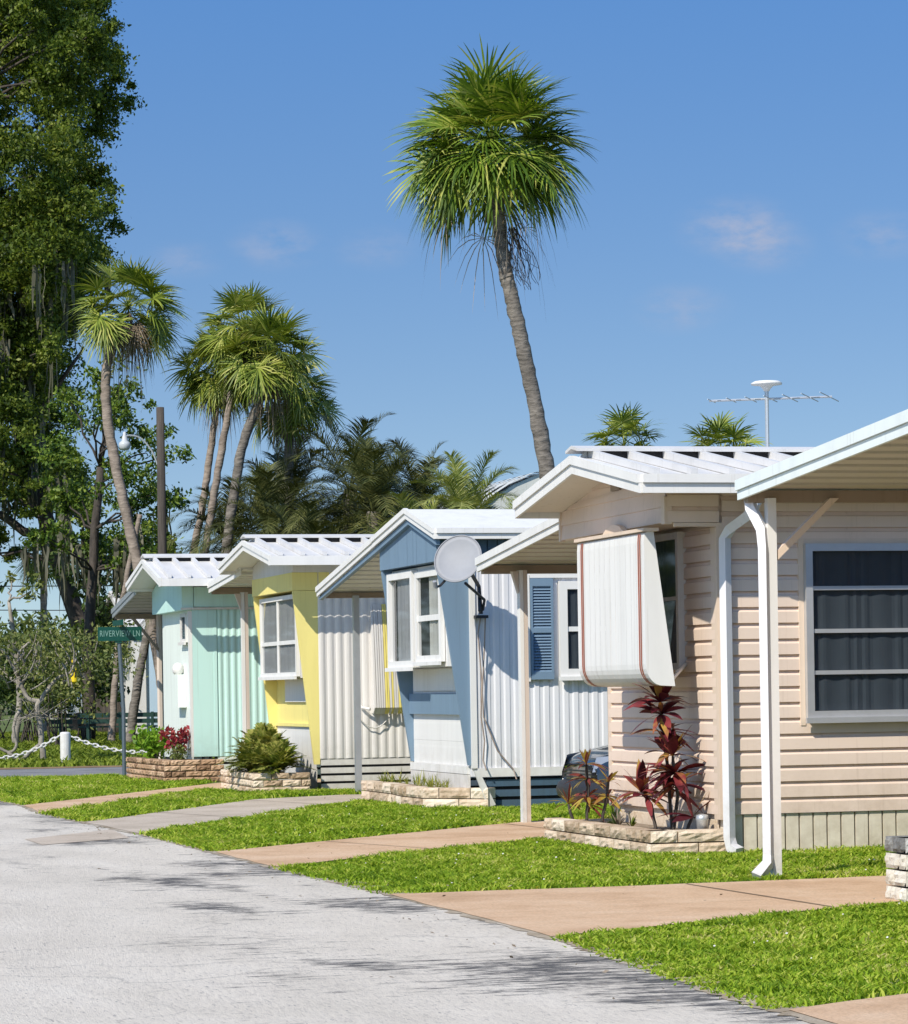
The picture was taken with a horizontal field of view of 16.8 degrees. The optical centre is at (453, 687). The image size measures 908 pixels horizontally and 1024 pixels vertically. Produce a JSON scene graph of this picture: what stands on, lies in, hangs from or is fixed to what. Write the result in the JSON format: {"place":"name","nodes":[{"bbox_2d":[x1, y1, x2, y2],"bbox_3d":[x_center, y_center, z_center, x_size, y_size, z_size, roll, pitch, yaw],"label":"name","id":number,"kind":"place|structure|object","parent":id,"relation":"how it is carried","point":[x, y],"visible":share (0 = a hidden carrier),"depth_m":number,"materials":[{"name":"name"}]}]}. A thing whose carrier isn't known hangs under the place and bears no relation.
{"place":"outdoors","nodes":[
{"label":"outdoors","id":0,"kind":"place"},
{"bbox_2d":[0,610,65,610],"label":"power line","id":1,"kind":"object","parent":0,"point":[32,610],"visible":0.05,"depth_m":107.99,"materials":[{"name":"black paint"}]},
{"bbox_2d":[0,585,107,586],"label":"power line","id":2,"kind":"object","parent":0,"point":[31,586],"visible":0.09,"depth_m":100.00,"materials":[{"name":"black paint"}]},
{"bbox_2d":[50,695,81,730],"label":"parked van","id":3,"kind":"object","parent":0,"point":[75,720],"visible":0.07,"depth_m":96.81,"materials":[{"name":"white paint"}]},
{"bbox_2d":[71,636,77,683],"bbox_3d":[-7.560,-0.554,61.000,0.160,0.950,0.160,-1,0,-15],"label":"hanging feeder","id":4,"kind":"object","parent":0,"point":[74,680],"visible":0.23,"depth_m":60.95,"materials":[{"name":"yellow plastic"}]},
{"bbox_2d":[0,767,217,777],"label":"side street","id":5,"kind":"structure","parent":0,"point":[59,771],"depth_m":49.18,"materials":[{"name":"grey asphalt"}]},
{"bbox_2d":[0,729,233,767],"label":"park grass","id":6,"kind":"structure","parent":0,"point":[82,754],"depth_m":59.71,"materials":[{"name":"green plant"}]},
{"bbox_2d":[24,779,320,811],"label":"driveway","id":7,"kind":"structure","parent":0,"point":[61,804],"depth_m":36.12,"materials":[{"name":"concrete"}]},
{"bbox_2d":[87,794,361,832],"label":"driveway","id":8,"kind":"structure","parent":0,"point":[141,822],"depth_m":31.45,"materials":[{"name":"grey concrete"}]},
{"bbox_2d":[0,801,813,1023],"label":"road","id":9,"kind":"structure","parent":0,"point":[157,933],"depth_m":14.34,"materials":[{"name":"grey asphalt"}]},
{"bbox_2d":[26,829,128,844],"bbox_3d":[-3.258,1.292,26.608,0.960,0.001,2.500,-1,0,-15],"label":"road patch","id":10,"kind":"object","parent":9,"relation":"on","point":[90,836],"visible":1,"depth_m":26.42,"materials":[{"name":"grey asphalt"}]},
{"bbox_2d":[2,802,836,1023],"bbox_3d":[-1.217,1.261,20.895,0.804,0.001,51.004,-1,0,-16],"label":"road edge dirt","id":11,"kind":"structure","parent":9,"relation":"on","point":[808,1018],"depth_m":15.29,"materials":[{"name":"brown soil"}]},
{"bbox_2d":[18,796,892,1023],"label":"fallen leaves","id":12,"kind":"object","parent":9,"relation":"on","point":[604,971],"visible":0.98,"depth_m":16.61,"materials":[{"name":"brown plant"}]},
{"bbox_2d":[0,702,901,1005],"bbox_3d":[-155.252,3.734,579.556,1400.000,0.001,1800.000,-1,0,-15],"label":"ground","id":13,"kind":"structure","parent":0,"point":[4,718],"depth_m":104.58,"materials":[{"name":"soil"}]},
{"bbox_2d":[0,701,14,729],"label":"shrub","id":14,"kind":"object","parent":13,"relation":"on","point":[13,707],"visible":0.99,"depth_m":65.86,"materials":[{"name":"green plant"}]},
{"bbox_2d":[0,566,15,592],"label":"distant wood","id":15,"kind":"object","parent":13,"relation":"on","point":[2,588],"visible":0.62,"depth_m":228.16,"materials":[{"name":"green plant"}]},
{"bbox_2d":[0,570,57,742],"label":"broadleaf tree","id":16,"kind":"object","parent":13,"relation":"on","point":[22,590],"visible":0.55,"depth_m":73.94,"materials":[{"name":"green plant"}]},
{"bbox_2d":[0,655,58,738],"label":"shrub","id":17,"kind":"object","parent":13,"relation":"on","point":[2,733],"visible":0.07,"depth_m":80.08,"materials":[{"name":"green plant"}]},
{"bbox_2d":[9,541,56,731],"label":"palm tree","id":18,"kind":"object","parent":13,"relation":"on","point":[43,601],"visible":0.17,"depth_m":99.89,"materials":[{"name":"green plant"}]},
{"bbox_2d":[0,630,81,741],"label":"shrub","id":19,"kind":"object","parent":13,"relation":"on","point":[10,691],"visible":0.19,"depth_m":75.81,"materials":[{"name":"green plant"}]},
{"bbox_2d":[0,610,97,736],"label":"shrub","id":20,"kind":"object","parent":13,"relation":"on","point":[21,628],"visible":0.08,"depth_m":83.89,"materials":[{"name":"green plant"}]},
{"bbox_2d":[0,651,109,745],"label":"shrub","id":21,"kind":"object","parent":13,"relation":"on","point":[62,692],"visible":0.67,"depth_m":69.97,"materials":[{"name":"green plant"}]},
{"bbox_2d":[0,608,111,714],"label":"distant wood","id":22,"kind":"object","parent":13,"relation":"on","point":[61,625],"depth_m":188.03,"materials":[{"name":"green plant"}]},
{"bbox_2d":[50,713,74,740],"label":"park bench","id":23,"kind":"object","parent":13,"relation":"on","point":[60,724],"visible":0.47,"depth_m":76.13,"materials":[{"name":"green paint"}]},
{"bbox_2d":[60,732,70,759],"bbox_3d":[-6.896,1.073,54.467,0.186,0.575,0.186,-1,0,-15],"label":"bollard","id":24,"kind":"object","parent":13,"relation":"on","point":[65,746],"visible":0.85,"depth_m":54.39,"materials":[{"name":"white paint"}]},
{"bbox_2d":[0,735,59,759],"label":"chain","id":25,"kind":"object","parent":24,"relation":"hanging from","point":[31,750],"visible":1,"depth_m":54.37,"materials":[{"name":"white paint"}]},
{"bbox_2d":[70,735,146,753],"bbox_3d":[-5.762,1.012,54.616,2.130,0.363,0.079,-1,0,-7],"label":"chain","id":26,"kind":"object","parent":24,"relation":"hanging from","point":[98,746],"visible":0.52,"depth_m":54.54,"materials":[{"name":"white paint"}]},
{"bbox_2d":[0,0,147,732],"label":"oak tree","id":27,"kind":"object","parent":13,"relation":"on","point":[52,248],"visible":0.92,"depth_m":89.39,"materials":[{"name":"green plant"}]},
{"bbox_2d":[0,616,154,759],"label":"branched shrub","id":28,"kind":"object","parent":13,"relation":"on","point":[62,655],"visible":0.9,"depth_m":55.93,"materials":[{"name":"green plant"}]},
{"bbox_2d":[39,529,130,732],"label":"broadleaf tree","id":29,"kind":"object","parent":13,"relation":"on","point":[101,609],"visible":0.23,"depth_m":89.05,"materials":[{"name":"green plant"}]},
{"bbox_2d":[57,636,129,736],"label":"shrub","id":30,"kind":"object","parent":13,"relation":"on","point":[100,688],"visible":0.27,"depth_m":81.85,"materials":[{"name":"green plant"}]},
{"bbox_2d":[18,354,196,738],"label":"broadleaf tree","id":31,"kind":"object","parent":13,"relation":"on","point":[117,549],"visible":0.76,"depth_m":77.83,"materials":[{"name":"green plant"}]},
{"bbox_2d":[0,772,216,804],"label":"lawn grass","id":32,"kind":"structure","parent":13,"relation":"on","point":[26,790],"depth_m":40.08,"materials":[{"name":"green plant"}]},
{"bbox_2d":[0,764,217,769],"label":"curb","id":33,"kind":"structure","parent":13,"relation":"on","point":[61,767],"depth_m":51.87,"materials":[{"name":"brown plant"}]},
{"bbox_2d":[77,711,157,740],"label":"park bench","id":34,"kind":"object","parent":13,"relation":"on","point":[152,720],"visible":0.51,"depth_m":75.73,"materials":[{"name":"green paint"}]},
{"bbox_2d":[98,620,141,774],"bbox_3d":[-5.016,0.160,45.968,0.642,2.340,0.541,-1,0,35],"label":"street sign","id":35,"kind":"object","parent":13,"relation":"on","point":[118,635],"visible":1,"depth_m":45.95,"materials":[{"name":"green metal"}]},
{"bbox_2d":[107,514,142,740],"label":"bare trunk","id":36,"kind":"object","parent":13,"relation":"on","point":[113,712],"visible":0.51,"depth_m":74.92,"materials":[{"name":"brown plant"}]},
{"bbox_2d":[62,254,193,685],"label":"palm tree","id":37,"kind":"object","parent":13,"relation":"on","point":[118,335],"visible":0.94,"depth_m":71.87,"materials":[{"name":"green plant"}]},
{"bbox_2d":[103,591,157,733],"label":"house","id":38,"kind":"structure","parent":13,"relation":"on","point":[148,700],"depth_m":85.69,"materials":[{"name":"white paint"}]},
{"bbox_2d":[126,625,149,742],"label":"bare trunk","id":39,"kind":"object","parent":13,"relation":"on","point":[134,701],"visible":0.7,"depth_m":72.91,"materials":[{"name":"brown plant"}]},
{"bbox_2d":[156,407,166,553],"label":"utility pole","id":40,"kind":"object","parent":13,"relation":"on","point":[161,509],"visible":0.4,"depth_m":69.92,"materials":[{"name":"brown wood"}]},
{"bbox_2d":[119,432,156,463],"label":"street lamp","id":41,"kind":"object","parent":40,"relation":"attached to","point":[124,444],"visible":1,"depth_m":69.95,"materials":[{"name":"white metal"}]},
{"bbox_2d":[126,757,223,781],"bbox_3d":[-3.990,1.159,43.691,0.857,0.310,2.754,-1,0,-17],"label":"stone planter","id":42,"kind":"object","parent":13,"relation":"on","point":[152,768],"visible":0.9,"depth_m":42.47,"materials":[{"name":"stone"}]},
{"bbox_2d":[128,724,179,758],"bbox_3d":[-4.279,0.757,43.743,0.638,0.604,0.746,-1,0,-42],"label":"bush","id":43,"kind":"object","parent":42,"relation":"on","point":[152,745],"visible":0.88,"depth_m":43.69,"materials":[{"name":"green plant"}]},
{"bbox_2d":[158,725,189,752],"bbox_3d":[-3.927,0.722,43.169,0.434,0.418,0.642,-1,0,7],"label":"bush","id":44,"kind":"object","parent":42,"relation":"on","point":[181,736],"visible":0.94,"depth_m":43.10,"materials":[{"name":"red plant"}]},
{"bbox_2d":[165,741,189,759],"bbox_3d":[-3.836,0.917,42.789,0.325,0.341,0.374,-1,0,-33],"label":"bush","id":45,"kind":"object","parent":42,"relation":"on","point":[181,751],"visible":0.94,"depth_m":42.78,"materials":[{"name":"green plant"}]},
{"bbox_2d":[120,476,280,665],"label":"date palm","id":46,"kind":"object","parent":13,"relation":"on","point":[221,513],"visible":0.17,"depth_m":71.60,"materials":[{"name":"green plant"}]},
{"bbox_2d":[35,786,366,821],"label":"lawn grass","id":47,"kind":"structure","parent":13,"relation":"on","point":[167,801],"depth_m":34.20,"materials":[{"name":"green plant"}]},
{"bbox_2d":[163,319,264,552],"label":"palm tree","id":48,"kind":"object","parent":13,"relation":"on","point":[202,392],"visible":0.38,"depth_m":72.69,"materials":[{"name":"green plant"}]},
{"bbox_2d":[186,282,292,553],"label":"palm tree","id":49,"kind":"object","parent":13,"relation":"on","point":[235,299],"visible":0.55,"depth_m":70.99,"materials":[{"name":"green plant"}]},
{"bbox_2d":[111,548,381,776],"bbox_3d":[-0.397,-0.419,45.996,8.945,3.350,5.460,-1,0,-15],"label":"mobile home","id":50,"kind":"object","parent":13,"relation":"on","point":[198,649],"visible":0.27,"depth_m":43.18,"materials":[{"name":"green metal"}]},
{"bbox_2d":[178,613,187,644],"bbox_3d":[-3.846,-0.826,43.542,0.068,0.445,0.500,-1,0,-15],"label":"window","id":51,"kind":"structure","parent":50,"relation":"in","point":[183,617],"depth_m":43.57,"materials":[{"name":"beige metal"}]},
{"bbox_2d":[220,769,310,791],"bbox_3d":[-2.410,1.166,38.446,0.731,0.245,2.472,-1,0,-15],"label":"stone planter","id":52,"kind":"object","parent":13,"relation":"on","point":[243,781],"visible":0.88,"depth_m":37.32,"materials":[{"name":"stone"}]},
{"bbox_2d":[214,721,317,776],"bbox_3d":[-2.385,0.778,38.180,1.138,0.706,2.165,-1,0,-15],"label":"cycad bush","id":53,"kind":"object","parent":52,"relation":"in","point":[264,748],"visible":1,"depth_m":37.77,"materials":[{"name":"green plant"}]},
{"bbox_2d":[187,434,349,552],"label":"date palm","id":54,"kind":"object","parent":13,"relation":"on","point":[275,457],"visible":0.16,"depth_m":73.72,"materials":[{"name":"green plant"}]},
{"bbox_2d":[208,301,334,553],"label":"palm tree","id":55,"kind":"object","parent":13,"relation":"on","point":[267,383],"visible":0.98,"depth_m":69.97,"materials":[{"name":"green plant"}]},
{"bbox_2d":[185,457,360,553],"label":"date palm","id":56,"kind":"object","parent":13,"relation":"on","point":[261,480],"visible":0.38,"depth_m":67.68,"materials":[{"name":"green plant"}]},
{"bbox_2d":[234,345,348,532],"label":"palm tree","id":57,"kind":"object","parent":13,"relation":"on","point":[323,404],"visible":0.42,"depth_m":71.62,"materials":[{"name":"green plant"}]},
{"bbox_2d":[216,497,367,553],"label":"date palm","id":58,"kind":"object","parent":13,"relation":"on","point":[313,527],"visible":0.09,"depth_m":65.63,"materials":[{"name":"green plant"}]},
{"bbox_2d":[219,412,439,541],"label":"date palm","id":59,"kind":"object","parent":13,"relation":"on","point":[365,424],"visible":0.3,"depth_m":69.66,"materials":[{"name":"green plant"}]},
{"bbox_2d":[313,474,402,520],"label":"date palm","id":60,"kind":"object","parent":13,"relation":"on","point":[358,501],"visible":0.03,"depth_m":72.61,"materials":[{"name":"green plant"}]},
{"bbox_2d":[282,432,445,533],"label":"date palm","id":61,"kind":"object","parent":13,"relation":"on","point":[373,480],"visible":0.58,"depth_m":66.63,"materials":[{"name":"green plant"}]},
{"bbox_2d":[133,798,613,851],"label":"lawn grass","id":62,"kind":"structure","parent":13,"relation":"on","point":[354,818],"depth_m":28.03,"materials":[{"name":"green plant"}]},
{"bbox_2d":[207,534,561,789],"bbox_3d":[1.207,-0.383,40.822,8.525,3.228,5.485,-1,0,-15],"label":"mobile home","id":63,"kind":"object","parent":13,"relation":"on","point":[305,636],"visible":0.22,"depth_m":38.01,"materials":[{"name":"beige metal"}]},
{"bbox_2d":[258,594,299,679],"bbox_3d":[-2.237,-0.627,39.013,0.078,1.055,2.280,-1,0,-15],"label":"window","id":64,"kind":"structure","parent":63,"relation":"in","point":[279,647],"depth_m":39.04,"materials":[{"name":"white paint"}]},
{"bbox_2d":[342,490,445,533],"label":"date palm","id":65,"kind":"object","parent":13,"relation":"on","point":[401,500],"visible":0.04,"depth_m":65.53,"materials":[{"name":"green plant"}]},
{"bbox_2d":[356,473,447,525],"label":"date palm","id":66,"kind":"object","parent":13,"relation":"on","point":[418,488],"visible":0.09,"depth_m":70.61,"materials":[{"name":"green plant"}]},
{"bbox_2d":[361,780,495,807],"bbox_3d":[-0.428,1.147,32.914,0.621,0.220,3.598,-1,0,-19],"label":"stone planter","id":67,"kind":"object","parent":13,"relation":"on","point":[408,793],"visible":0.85,"depth_m":31.76,"materials":[{"name":"stone"}]},
{"bbox_2d":[377,770,449,787],"bbox_3d":[-0.424,0.960,33.029,0.450,0.195,2.921,-1,0,-14],"label":"weed patch","id":68,"kind":"object","parent":67,"relation":"on","point":[430,783],"visible":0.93,"depth_m":32.87,"materials":[{"name":"green plant"}]},
{"bbox_2d":[360,437,506,533],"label":"date palm","id":69,"kind":"object","parent":13,"relation":"on","point":[433,463],"visible":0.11,"depth_m":73.52,"materials":[{"name":"green plant"}]},
{"bbox_2d":[369,450,521,533],"bbox_3d":[0.493,-1.888,65.067,4.774,6.307,4.626,-1,0,13],"label":"date palm","id":70,"kind":"object","parent":13,"relation":"on","point":[455,483],"visible":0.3,"depth_m":64.69,"materials":[{"name":"green plant"}]},
{"bbox_2d":[315,508,607,806],"bbox_3d":[3.010,-0.369,34.830,8.145,3.142,5.635,-1,0,-15],"label":"mobile home","id":71,"kind":"object","parent":13,"relation":"on","point":[452,662],"visible":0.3,"depth_m":31.65,"materials":[{"name":"white metal"}]},
{"bbox_2d":[385,570,418,671],"bbox_3d":[-0.571,-0.708,33.051,0.098,1.065,1.140,-1,0,-15],"label":"window","id":72,"kind":"structure","parent":71,"relation":"in","point":[400,585],"depth_m":33.15,"materials":[{"name":"white paint"}]},
{"bbox_2d":[413,569,444,665],"bbox_3d":[-0.269,-0.728,31.963,0.078,0.995,1.080,-1,0,-15],"label":"window","id":73,"kind":"structure","parent":71,"relation":"in","point":[429,617],"depth_m":32.04,"materials":[{"name":"white paint"}]},
{"bbox_2d":[432,535,487,617],"bbox_3d":[0.067,-1.120,31.015,0.497,0.827,0.869,-1,0,5],"label":"satellite dish","id":74,"kind":"object","parent":71,"relation":"attached to","point":[455,557],"visible":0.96,"depth_m":30.76,"materials":[{"name":"grey metal"}]},
{"bbox_2d":[558,581,606,680],"bbox_3d":[1.505,-0.592,31.711,0.900,1.025,0.078,-1,0,-15],"label":"window","id":75,"kind":"structure","parent":71,"relation":"in","point":[567,590],"depth_m":31.62,"materials":[{"name":"white paint"}]},
{"bbox_2d":[383,33,598,478],"bbox_3d":[0.762,-5.375,57.005,3.922,13.235,4.100,-1,0,19],"label":"palm tree","id":76,"kind":"object","parent":13,"relation":"on","point":[462,176],"visible":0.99,"depth_m":56.48,"materials":[{"name":"green plant"}]},
{"bbox_2d":[475,499,514,508],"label":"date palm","id":77,"kind":"object","parent":13,"relation":"on","point":[489,507],"visible":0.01,"depth_m":65.87,"materials":[{"name":"green plant"}]},
{"bbox_2d":[268,835,894,893],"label":"lawn grass","id":78,"kind":"structure","parent":13,"relation":"on","point":[524,863],"depth_m":20.70,"materials":[{"name":"green plant"}]},
{"bbox_2d":[265,804,899,957],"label":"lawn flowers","id":79,"kind":"object","parent":13,"relation":"on","point":[574,859],"visible":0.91,"depth_m":20.20,"materials":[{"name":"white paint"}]},
{"bbox_2d":[580,403,665,445],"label":"palm tree","id":80,"kind":"object","parent":13,"relation":"on","point":[626,423],"visible":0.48,"depth_m":114.55,"materials":[{"name":"green plant"}]},
{"bbox_2d":[543,818,725,852],"bbox_3d":[1.358,1.138,23.696,0.616,0.180,2.679,-1,0,-15],"label":"stone planter","id":81,"kind":"object","parent":13,"relation":"on","point":[639,836],"visible":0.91,"depth_m":22.85,"materials":[{"name":"stone"}]},
{"bbox_2d":[548,748,622,822],"bbox_3d":[1.083,0.780,24.557,0.713,0.611,0.372,-1,0,38],"label":"croton","id":82,"kind":"object","parent":81,"relation":"on","point":[587,792],"visible":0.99,"depth_m":24.53,"materials":[{"name":"orange plant"}]},
{"bbox_2d":[604,801,623,823],"bbox_3d":[1.247,0.988,24.049,0.313,0.225,0.270,-1,0,-15],"label":"strap plant","id":83,"kind":"object","parent":81,"relation":"on","point":[613,819],"visible":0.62,"depth_m":24.03,"materials":[{"name":"green plant"}]},
{"bbox_2d":[610,810,625,824],"bbox_3d":[1.261,1.002,23.693,0.134,0.157,0.233,-1,0,26],"label":"strap plant","id":84,"kind":"object","parent":81,"relation":"on","point":[618,820],"visible":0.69,"depth_m":23.67,"materials":[{"name":"green plant"}]},
{"bbox_2d":[627,812,636,825],"bbox_3d":[1.341,1.014,23.469,0.184,0.158,0.209,-1,0,13],"label":"strap plant","id":85,"kind":"object","parent":81,"relation":"on","point":[633,822],"visible":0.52,"depth_m":23.44,"materials":[{"name":"green plant"}]},
{"bbox_2d":[611,670,710,829],"bbox_3d":[1.539,0.460,22.964,0.628,1.242,0.910,-1,0,-38],"label":"cordyline","id":86,"kind":"object","parent":81,"relation":"in","point":[668,741],"visible":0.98,"depth_m":22.83,"materials":[{"name":"red plant"}]},
{"bbox_2d":[695,814,708,828],"bbox_3d":[1.833,1.001,22.662,0.100,0.140,0.097,-1,0,-15],"label":"garden light","id":87,"kind":"object","parent":81,"relation":"on","point":[702,821],"visible":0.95,"depth_m":22.62,"materials":[{"name":"metal"}]},
{"bbox_2d":[475,446,907,852],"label":"mobile home","id":88,"kind":"object","parent":13,"relation":"on","point":[662,540],"visible":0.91,"depth_m":22.77,"materials":[{"name":"beige plastic"}]},
{"bbox_2d":[623,532,687,674],"bbox_3d":[1.539,-0.637,23.838,0.104,1.075,1.390,-1,0,-15],"label":"window","id":89,"kind":"structure","parent":88,"relation":"in","point":[670,550],"depth_m":23.38,"materials":[{"name":"beige metal"}]},
{"bbox_2d":[707,380,838,446],"bbox_3d":[4.252,-1.413,39.937,1.844,5.190,0.721,-1,0,-9],"label":"television aerial","id":90,"kind":"object","parent":88,"relation":"on","point":[766,386],"visible":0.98,"depth_m":40.01,"materials":[{"name":"metal"}]},
{"bbox_2d":[803,543,907,722],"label":"window","id":91,"kind":"structure","parent":88,"relation":"in","point":[856,594],"depth_m":22.75,"materials":[{"name":"metal"}]},
{"bbox_2d":[677,410,772,446],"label":"palm tree","id":92,"kind":"object","parent":13,"relation":"on","point":[715,430],"visible":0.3,"depth_m":114.71,"materials":[{"name":"green plant"}]},
{"bbox_2d":[549,899,907,1008],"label":"lawn grass","id":93,"kind":"structure","parent":13,"relation":"on","point":[790,971],"depth_m":14.01,"materials":[{"name":"green plant"}]},
{"bbox_2d":[735,409,907,877],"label":"carport","id":94,"kind":"object","parent":13,"relation":"on","point":[867,464],"visible":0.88,"depth_m":19.43,"materials":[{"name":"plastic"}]},
{"bbox_2d":[884,835,907,901],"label":"stone planter","id":95,"kind":"object","parent":13,"relation":"on","point":[896,858],"visible":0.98,"depth_m":17.30,"materials":[{"name":"stone"}]},
{"bbox_2d":[0,0,907,658],"label":"sky","id":96,"kind":"structure","parent":0,"point":[746,213],"materials":[{"name":"blue"}]},
{"bbox_2d":[431,471,539,508],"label":"metal roofed building","id":97,"kind":"structure","parent":0,"point":[520,485],"depth_m":74.92,"materials":[{"name":"white metal"}]},
{"bbox_2d":[216,810,890,865],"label":"driveway","id":98,"kind":"structure","parent":0,"point":[312,852],"depth_m":24.58,"materials":[{"name":"concrete"}]},
{"bbox_2d":[556,744,613,806],"bbox_3d":[3.204,0.499,27.773,4.550,1.400,1.936,-1,0,-15],"label":"parked car","id":99,"kind":"object","parent":98,"relation":"on","point":[599,755],"visible":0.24,"depth_m":27.08,"materials":[{"name":"paint"}]},
{"bbox_2d":[392,876,899,935],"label":"driveway","id":100,"kind":"structure","parent":0,"point":[553,911],"depth_m":17.53,"materials":[{"name":"concrete"}]},
{"bbox_2d":[685,883,834,906],"bbox_3d":[1.760,1.206,17.905,0.016,0.001,2.251,-1,0,-17],"label":"driveway joint","id":101,"kind":"object","parent":100,"relation":"on","point":[761,895],"visible":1,"depth_m":17.80,"materials":[{"name":"concrete"}]},
{"bbox_2d":[789,993,907,1023],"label":"driveway","id":102,"kind":"structure","parent":0,"point":[892,1009],"depth_m":11.52,"materials":[{"name":"concrete"}]}
]}

